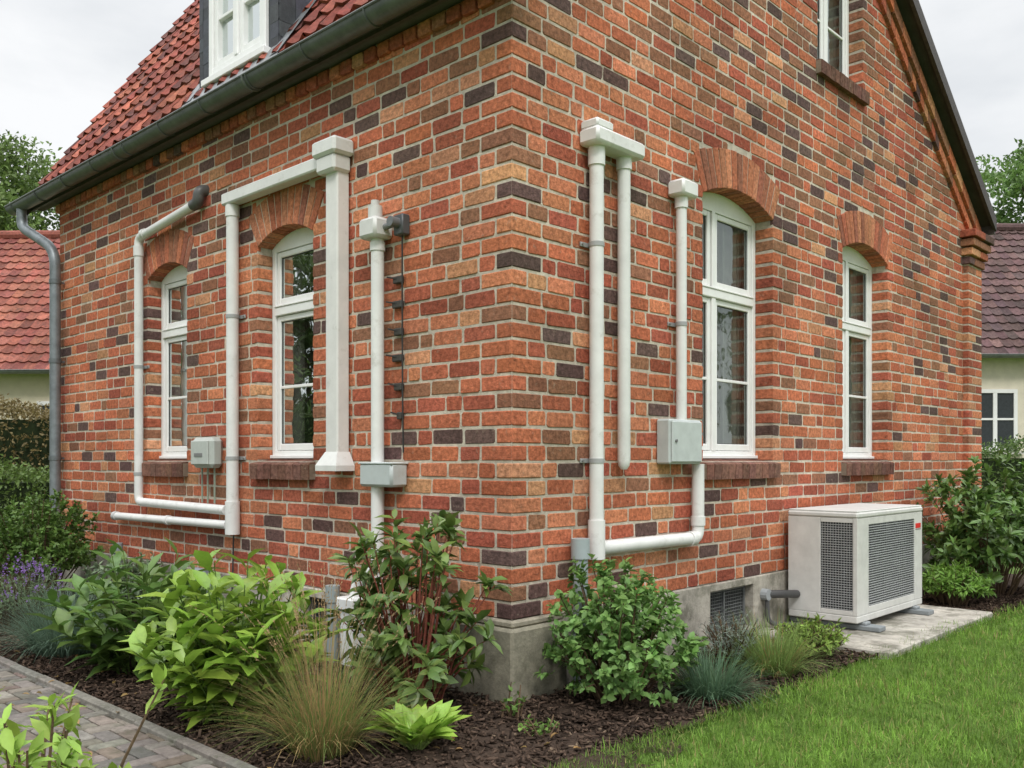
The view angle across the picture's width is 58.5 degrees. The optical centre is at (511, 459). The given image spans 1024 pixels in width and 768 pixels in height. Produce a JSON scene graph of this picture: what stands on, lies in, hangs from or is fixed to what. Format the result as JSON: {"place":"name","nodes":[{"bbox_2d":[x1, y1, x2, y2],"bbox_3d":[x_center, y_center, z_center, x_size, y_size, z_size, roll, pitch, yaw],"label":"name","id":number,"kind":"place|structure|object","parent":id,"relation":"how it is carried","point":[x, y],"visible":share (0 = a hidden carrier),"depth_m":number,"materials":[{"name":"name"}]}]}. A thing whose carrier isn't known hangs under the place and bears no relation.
{"place":"outdoors","nodes":[
{"label":"outdoors","id":0,"kind":"place"},
{"bbox_2d":[0,374,48,418],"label":"walls","id":1,"kind":"structure","parent":0,"point":[32,388],"depth_m":20.27,"materials":[{"name":"paint"}]},
{"bbox_2d":[0,230,59,368],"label":"roof","id":2,"kind":"structure","parent":1,"relation":"on","point":[24,301],"depth_m":22.01,"materials":[{"name":"tile"}]},
{"bbox_2d":[0,369,48,373],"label":"gutter","id":3,"kind":"object","parent":2,"relation":"attached to","point":[24,371],"depth_m":19.76,"materials":[{"name":"metal"}]},
{"bbox_2d":[37,401,48,418],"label":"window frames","id":4,"kind":"structure","parent":1,"relation":"attached to","point":[42,402],"depth_m":20.21,"materials":[{"name":"white wood"}]},
{"bbox_2d":[0,665,226,767],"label":"paved path","id":5,"kind":"structure","parent":0,"point":[97,728],"depth_m":4.93,"materials":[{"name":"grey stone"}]},
{"bbox_2d":[0,0,1023,229],"label":"sky","id":6,"kind":"structure","parent":0,"point":[61,61],"materials":[{"name":"white"}]},
{"bbox_2d":[18,554,1023,737],"bbox_3d":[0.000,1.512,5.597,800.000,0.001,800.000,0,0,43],"label":"ground","id":7,"kind":"structure","parent":0,"point":[711,720],"depth_m":5.72,"materials":[{"name":"soil"}]},
{"bbox_2d":[0,393,48,481],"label":"beech hedge","id":8,"kind":"object","parent":7,"relation":"on","point":[24,439],"visible":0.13,"depth_m":13.53,"materials":[{"name":"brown plant"}]},
{"bbox_2d":[0,454,56,575],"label":"privet hedge","id":9,"kind":"object","parent":7,"relation":"on","point":[12,489],"visible":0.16,"depth_m":11.93,"materials":[{"name":"green plant"}]},
{"bbox_2d":[0,129,62,230],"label":"deciduous tree","id":10,"kind":"object","parent":7,"relation":"on","point":[25,183],"visible":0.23,"depth_m":33.26,"materials":[{"name":"green plant"}]},
{"bbox_2d":[0,663,169,767],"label":"garden shrub","id":11,"kind":"object","parent":7,"relation":"on","point":[12,740],"visible":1,"depth_m":2.63,"materials":[{"name":"green plant"}]},
{"bbox_2d":[0,656,256,767],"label":"path kerb","id":12,"kind":"structure","parent":7,"relation":"on","point":[215,757],"depth_m":5.15,"materials":[{"name":"grey concrete"}]},
{"bbox_2d":[0,575,1023,767],"bbox_3d":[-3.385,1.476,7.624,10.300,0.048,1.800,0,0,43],"label":"mulch bed","id":13,"kind":"object","parent":7,"relation":"on","point":[461,762],"visible":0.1,"depth_m":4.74,"materials":[{"name":"brown wood"}]},
{"bbox_2d":[0,552,78,631],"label":"lavender plant","id":14,"kind":"object","parent":13,"relation":"on","point":[11,583],"visible":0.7,"depth_m":7.86,"materials":[{"name":"purple plant"}]},
{"bbox_2d":[0,488,104,603],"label":"boxwood shrub","id":15,"kind":"object","parent":13,"relation":"on","point":[58,539],"visible":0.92,"depth_m":9.01,"materials":[{"name":"green plant"}]},
{"bbox_2d":[0,572,134,662],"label":"blue fescue grass","id":16,"kind":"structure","parent":13,"relation":"on","point":[39,643],"depth_m":6.77,"materials":[{"name":"plant"}]},
{"bbox_2d":[113,542,122,562],"bbox_3d":[-3.994,1.195,9.263,0.094,0.710,0.096,0,0,43],"label":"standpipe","id":17,"kind":"object","parent":13,"relation":"on","point":[120,544],"visible":0.22,"depth_m":9.23,"materials":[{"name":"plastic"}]},
{"bbox_2d":[77,551,170,622],"bbox_3d":[-3.462,1.159,8.263,0.903,0.692,0.784,0,0,4],"label":"garden shrub","id":18,"kind":"object","parent":13,"relation":"on","point":[102,570],"visible":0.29,"depth_m":8.12,"materials":[{"name":"green plant"}]},
{"bbox_2d":[25,536,249,679],"bbox_3d":[-2.608,1.026,6.333,1.397,0.958,1.679,0,0,19],"label":"broadleaf plant","id":19,"kind":"object","parent":13,"relation":"on","point":[99,634],"visible":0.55,"depth_m":6.16,"materials":[{"name":"green plant"}]},
{"bbox_2d":[183,567,213,596],"bbox_3d":[-2.691,1.216,7.861,0.420,0.568,0.220,0,0,43],"label":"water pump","id":20,"kind":"object","parent":13,"relation":"on","point":[197,568],"visible":0.04,"depth_m":7.80,"materials":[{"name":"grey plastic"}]},
{"bbox_2d":[117,548,353,730],"bbox_3d":[-1.574,1.002,5.223,1.393,1.004,1.261,0,0,43],"label":"broadleaf plant","id":21,"kind":"object","parent":13,"relation":"on","point":[194,675],"visible":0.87,"depth_m":5.03,"materials":[{"name":"green plant"}]},
{"bbox_2d":[3,650,580,767],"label":"fallen leaves","id":22,"kind":"object","parent":13,"relation":"on","point":[123,694],"visible":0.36,"depth_m":5.10,"materials":[{"name":"brown plant"}]},
{"bbox_2d":[186,557,460,762],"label":"ornamental grass","id":23,"kind":"object","parent":13,"relation":"on","point":[317,734],"depth_m":4.52,"materials":[{"name":"green plant"}]},
{"bbox_2d":[325,584,339,661],"bbox_3d":[-1.317,1.235,6.709,0.103,0.630,0.106,0,0,43],"label":"standpipe","id":24,"kind":"object","parent":13,"relation":"on","point":[333,593],"visible":0.56,"depth_m":6.67,"materials":[{"name":"plastic"}]},
{"bbox_2d":[321,700,373,727],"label":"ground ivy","id":25,"kind":"object","parent":13,"relation":"on","point":[361,720],"visible":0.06,"depth_m":5.02,"materials":[{"name":"green plant"}]},
{"bbox_2d":[336,567,368,667],"bbox_3d":[-1.076,1.089,6.445,0.312,0.743,0.189,0,0,43],"label":"downpipe shoe","id":26,"kind":"object","parent":13,"relation":"on","point":[342,601],"visible":0.27,"depth_m":6.43,"materials":[{"name":"plastic"}]},
{"bbox_2d":[320,509,512,709],"bbox_3d":[-0.603,0.898,5.437,0.926,1.212,1.214,0,0,-29],"label":"rhododendron shrub","id":27,"kind":"object","parent":13,"relation":"on","point":[431,652],"visible":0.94,"depth_m":5.30,"materials":[{"name":"green plant"}]},
{"bbox_2d":[362,700,471,750],"bbox_3d":[-0.477,1.383,4.662,0.561,0.241,0.522,0,0,18],"label":"hosta plant","id":28,"kind":"object","parent":13,"relation":"on","point":[435,726],"visible":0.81,"depth_m":4.62,"materials":[{"name":"green plant"}]},
{"bbox_2d":[499,682,527,721],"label":"ground ivy","id":29,"kind":"object","parent":13,"relation":"on","point":[510,712],"visible":0.89,"depth_m":5.20,"materials":[{"name":"green plant"}]},
{"bbox_2d":[518,714,559,737],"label":"ground ivy","id":30,"kind":"object","parent":13,"relation":"on","point":[532,726],"visible":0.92,"depth_m":4.88,"materials":[{"name":"green plant"}]},
{"bbox_2d":[58,544,976,704],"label":"plinth","id":31,"kind":"structure","parent":7,"relation":"on","point":[520,660],"depth_m":5.82,"materials":[{"name":"concrete"}]},
{"bbox_2d":[311,597,325,633],"bbox_3d":[-1.432,1.210,7.066,0.376,0.296,0.040,0,0,43],"label":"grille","id":32,"kind":"object","parent":31,"relation":"on","point":[313,605],"visible":0.16,"depth_m":7.14,"materials":[{"name":"metal"}]},
{"bbox_2d":[55,0,993,619],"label":"brick walls","id":33,"kind":"structure","parent":31,"relation":"on","point":[867,238],"depth_m":7.26,"materials":[{"name":"brick"}]},
{"bbox_2d":[16,208,64,569],"bbox_3d":[-5.469,-0.850,10.549,0.778,4.200,0.164,0,0,28],"label":"downpipe","id":34,"kind":"object","parent":33,"relation":"attached to","point":[55,284],"visible":0.97,"depth_m":10.35,"materials":[{"name":"metal"}]},
{"bbox_2d":[110,511,224,528],"bbox_3d":[-3.247,0.566,8.582,2.260,0.097,0.092,0,0,43],"label":"drain pipe","id":35,"kind":"object","parent":33,"relation":"attached to","point":[183,521],"visible":0.93,"depth_m":8.48,"materials":[{"name":"plastic"}]},
{"bbox_2d":[159,265,186,458],"bbox_3d":[-3.191,-0.947,8.845,0.800,1.874,0.100,0,0,43],"label":"frame","id":36,"kind":"object","parent":33,"relation":"attached to","point":[174,332],"visible":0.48,"depth_m":9.05,"materials":[{"name":"white paint"}]},
{"bbox_2d":[170,285,186,445],"bbox_3d":[-3.180,-0.907,8.856,0.592,1.567,0.001,0,0,43],"label":"glass","id":37,"kind":"object","parent":36,"relation":"attached to","point":[178,375],"visible":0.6,"depth_m":8.93,"materials":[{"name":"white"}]},
{"bbox_2d":[133,185,224,514],"bbox_3d":[-3.063,-0.999,8.443,1.762,2.939,0.151,0,0,43],"label":"drain pipe","id":38,"kind":"object","parent":33,"relation":"attached to","point":[196,201],"visible":0.96,"depth_m":8.94,"materials":[{"name":"plastic"}]},
{"bbox_2d":[38,0,372,185],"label":"roof tiles","id":39,"kind":"object","parent":33,"relation":"on","point":[152,82],"visible":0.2,"depth_m":9.95,"materials":[{"name":"red tile"}]},
{"bbox_2d":[4,0,427,215],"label":"gutter","id":40,"kind":"object","parent":39,"relation":"attached to","point":[360,21],"visible":0.98,"depth_m":7.30,"materials":[{"name":"metal"}]},
{"bbox_2d":[182,0,315,106],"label":"dormer","id":41,"kind":"object","parent":39,"relation":"attached to","point":[236,34],"visible":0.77,"depth_m":7.83,"materials":[{"name":"wood"}]},
{"bbox_2d":[27,0,996,234],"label":"verge boards","id":42,"kind":"object","parent":39,"relation":"attached to","point":[945,89],"visible":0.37,"depth_m":9.84,"materials":[{"name":"wood"}]},
{"bbox_2d":[191,437,221,502],"bbox_3d":[-2.692,0.090,8.049,0.360,0.580,0.150,0,0,43],"label":"meter box","id":43,"kind":"object","parent":33,"relation":"attached to","point":[206,452],"visible":1,"depth_m":7.97,"materials":[{"name":"grey plastic"}]},
{"bbox_2d":[221,158,318,622],"bbox_3d":[-1.923,-0.430,7.331,1.437,3.660,0.132,0,0,43],"label":"drain pipe","id":44,"kind":"object","parent":33,"relation":"attached to","point":[232,200],"visible":0.93,"depth_m":7.70,"materials":[{"name":"plastic"}]},
{"bbox_2d":[270,227,313,458],"bbox_3d":[-1.718,-0.947,7.448,0.800,1.874,0.100,0,0,43],"label":"frame","id":45,"kind":"object","parent":33,"relation":"attached to","point":[300,306],"visible":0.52,"depth_m":7.62,"materials":[{"name":"white paint"}]},
{"bbox_2d":[283,250,313,442],"bbox_3d":[-1.708,-0.907,7.459,0.592,1.567,0.001,0,0,43],"label":"glass","id":46,"kind":"object","parent":45,"relation":"attached to","point":[298,365],"visible":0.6,"depth_m":7.50,"materials":[{"name":"clear glass"}]},
{"bbox_2d":[312,135,354,470],"bbox_3d":[-1.317,-1.130,6.716,0.290,2.420,0.190,0,0,43],"label":"rectangular downpipe","id":47,"kind":"object","parent":33,"relation":"attached to","point":[331,155],"visible":1,"depth_m":6.67,"materials":[{"name":"plastic"}]},
{"bbox_2d":[358,199,409,583],"bbox_3d":[-0.895,-0.455,6.329,0.385,2.710,0.170,0,0,43],"label":"drain pipe","id":48,"kind":"object","parent":33,"relation":"attached to","point":[378,474],"visible":0.93,"depth_m":6.35,"materials":[{"name":"plastic"}]},
{"bbox_2d":[386,235,403,452],"bbox_3d":[-0.803,-0.825,6.321,0.162,1.550,0.055,0,0,43],"label":"cable","id":49,"kind":"object","parent":33,"relation":"attached to","point":[398,304],"depth_m":6.28,"materials":[{"name":"grey plastic"}]},
{"bbox_2d":[32,0,990,226],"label":"roof underlay","id":50,"kind":"object","parent":33,"relation":"attached to","point":[918,44],"visible":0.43,"depth_m":9.92,"materials":[{"name":"black"}]},
{"bbox_2d":[60,0,980,619],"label":"mortar","id":51,"kind":"object","parent":33,"relation":"attached to","point":[542,326],"visible":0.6,"depth_m":7.05,"materials":[{"name":"beige concrete"}]},
{"bbox_2d":[702,222,717,450],"bbox_3d":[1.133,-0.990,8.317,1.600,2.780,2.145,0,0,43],"label":"window frame","id":52,"kind":"object","parent":51,"relation":"attached to","point":[717,329],"depth_m":8.96,"materials":[{"name":"white wood"}]},
{"bbox_2d":[718,222,742,443],"bbox_3d":[1.670,-1.090,7.807,0.055,2.380,1.185,0,0,43],"label":"curtain","id":53,"kind":"object","parent":52,"relation":"hanging from","point":[730,339],"visible":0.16,"depth_m":8.06,"materials":[{"name":"fabric"}]},
{"bbox_3d":[2.907,-0.990,10.186,1.600,2.780,2.140,0,0,44],"label":"room","id":54,"kind":"object","parent":51,"relation":"attached to","visible":0},
{"bbox_2d":[849,269,860,446],"bbox_3d":[3.444,-1.090,9.677,0.055,2.380,1.180,0,0,43],"label":"curtain","id":55,"kind":"object","parent":54,"relation":"hanging from","point":[854,362],"visible":0.1,"depth_m":9.94,"materials":[{"name":"fabric"}]},
{"bbox_2d":[616,156,631,468],"bbox_3d":[0.773,-1.018,6.311,0.110,2.165,0.110,0,0,43],"label":"drain pipe","id":56,"kind":"object","parent":33,"relation":"attached to","point":[623,166],"visible":0.96,"depth_m":6.27,"materials":[{"name":"plastic"}]},
{"bbox_2d":[580,117,704,559],"bbox_3d":[0.986,-0.795,6.513,0.170,2.910,1.416,0,0,43],"label":"drain pipe","id":57,"kind":"object","parent":33,"relation":"attached to","point":[600,138],"visible":0.96,"depth_m":6.05,"materials":[{"name":"plastic"}]},
{"bbox_2d":[657,419,701,463],"bbox_3d":[1.257,-0.135,6.817,0.145,0.330,0.430,0,0,43],"label":"junction box","id":58,"kind":"object","parent":33,"relation":"attached to","point":[679,441],"visible":1,"depth_m":6.70,"materials":[{"name":"grey plastic"}]},
{"bbox_2d":[667,178,697,419],"bbox_3d":[1.280,-1.190,6.837,0.150,1.780,0.210,0,0,43],"label":"drain pipe","id":59,"kind":"object","parent":33,"relation":"attached to","point":[682,192],"visible":0.95,"depth_m":6.79,"materials":[{"name":"plastic"}]},
{"bbox_2d":[702,192,757,458],"bbox_3d":[1.757,-1.122,7.725,0.100,2.224,1.145,0,0,43],"label":"frame","id":60,"kind":"object","parent":33,"relation":"attached to","point":[722,210],"visible":0.64,"depth_m":7.72,"materials":[{"name":"white paint"}]},
{"bbox_2d":[817,0,848,77],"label":"frame","id":61,"kind":"object","parent":33,"relation":"attached to","point":[824,29],"visible":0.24,"depth_m":9.38,"materials":[{"name":"white paint"}]},
{"bbox_2d":[828,0,837,69],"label":"window pane","id":62,"kind":"structure","parent":61,"relation":"in","point":[833,39],"depth_m":9.55,"materials":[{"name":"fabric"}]},
{"bbox_2d":[842,246,873,458],"bbox_3d":[3.531,-1.122,9.594,0.100,2.224,1.140,0,0,43],"label":"frame","id":63,"kind":"object","parent":33,"relation":"attached to","point":[855,260],"visible":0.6,"depth_m":9.76,"materials":[{"name":"white paint"}]},
{"bbox_2d":[710,586,744,631],"bbox_3d":[1.735,1.225,7.542,0.040,0.346,0.686,0,0,43],"label":"grille","id":64,"kind":"object","parent":31,"relation":"on","point":[720,597],"visible":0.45,"depth_m":7.61,"materials":[{"name":"metal"}]},
{"bbox_2d":[520,574,1023,739],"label":"mulch bed","id":65,"kind":"object","parent":7,"relation":"on","point":[566,710],"visible":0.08,"depth_m":5.49,"materials":[{"name":"brown wood"}]},
{"bbox_2d":[571,538,589,687],"bbox_3d":[0.444,1.030,5.934,0.124,1.040,0.124,0,0,43],"label":"standpipe","id":66,"kind":"object","parent":65,"relation":"on","point":[580,548],"visible":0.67,"depth_m":5.89,"materials":[{"name":"plastic"}]},
{"bbox_2d":[533,553,708,708],"bbox_3d":[0.663,1.039,5.559,1.061,0.932,1.000,0,0,-11],"label":"viburnum shrub","id":67,"kind":"object","parent":65,"relation":"on","point":[622,669],"visible":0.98,"depth_m":5.43,"materials":[{"name":"green plant"}]},
{"bbox_2d":[647,630,787,709],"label":"blue fescue grass","id":68,"kind":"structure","parent":65,"relation":"on","point":[715,686],"depth_m":5.59,"materials":[{"name":"plant"}]},
{"bbox_2d":[695,607,769,667],"bbox_3d":[1.584,1.286,6.539,0.554,0.438,0.658,0,0,43],"label":"lavender plant","id":69,"kind":"object","parent":65,"relation":"on","point":[727,636],"visible":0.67,"depth_m":6.44,"materials":[{"name":"green plant"}]},
{"bbox_2d":[708,608,843,679],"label":"sedge grass","id":70,"kind":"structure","parent":65,"relation":"on","point":[781,660],"depth_m":6.19,"materials":[{"name":"green plant"}]},
{"bbox_2d":[770,612,850,659],"bbox_3d":[2.260,1.331,6.810,0.540,0.348,0.590,0,0,0],"label":"shrub","id":71,"kind":"object","parent":65,"relation":"on","point":[835,639],"visible":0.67,"depth_m":6.71,"materials":[{"name":"green plant"}]},
{"bbox_2d":[922,559,995,606],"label":"shrub","id":72,"kind":"object","parent":65,"relation":"on","point":[956,584],"visible":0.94,"depth_m":9.13,"materials":[{"name":"green plant"}]},
{"bbox_2d":[916,450,1023,597],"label":"laurel shrub","id":73,"kind":"object","parent":65,"relation":"on","point":[994,510],"visible":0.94,"depth_m":9.71,"materials":[{"name":"green plant"}]},
{"bbox_2d":[758,604,992,658],"bbox_3d":[3.268,1.519,8.148,1.170,0.162,2.500,0,0,43],"label":"concrete pad","id":74,"kind":"object","parent":7,"relation":"on","point":[901,627],"visible":0.27,"depth_m":7.75,"materials":[{"name":"grey concrete"}]},
{"bbox_2d":[760,503,933,632],"bbox_3d":[3.055,0.938,8.212,0.847,1.021,1.900,0,0,43],"label":"heat pump outdoor unit","id":75,"kind":"object","parent":74,"relation":"on","point":[856,566],"visible":0.99,"depth_m":7.92,"materials":[{"name":"grey plastic"}]},
{"bbox_2d":[975,138,1023,222],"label":"deciduous tree","id":76,"kind":"object","parent":7,"relation":"on","point":[1014,179],"visible":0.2,"depth_m":33.85,"materials":[{"name":"green plant"}]},
{"bbox_2d":[981,433,1023,538],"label":"privet hedge","id":77,"kind":"object","parent":7,"relation":"on","point":[1013,447],"visible":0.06,"depth_m":15.11,"materials":[{"name":"green plant"}]},
{"bbox_2d":[533,600,1023,767],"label":"lawn","id":78,"kind":"structure","parent":0,"point":[928,705],"depth_m":5.24,"materials":[{"name":"green plant"}]},
{"bbox_2d":[981,358,1023,457],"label":"walls","id":79,"kind":"structure","parent":0,"point":[1002,373],"depth_m":22.27,"materials":[{"name":"paint"}]},
{"bbox_2d":[981,223,1023,353],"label":"roof","id":80,"kind":"structure","parent":79,"relation":"on","point":[1002,304],"depth_m":23.79,"materials":[{"name":"tile"}]},
{"bbox_2d":[982,354,1023,357],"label":"gutter","id":81,"kind":"object","parent":80,"relation":"attached to","point":[1002,355],"depth_m":21.76,"materials":[{"name":"metal"}]},
{"bbox_2d":[981,389,1023,453],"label":"window frames","id":82,"kind":"structure","parent":79,"relation":"attached to","point":[1015,409],"depth_m":22.22,"materials":[{"name":"white wood"}]},
{"bbox_2d":[981,393,1012,446],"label":"window panes","id":83,"kind":"object","parent":82,"relation":"in","point":[1004,410],"visible":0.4,"depth_m":22.25,"materials":[{"name":"glass"}]}
]}

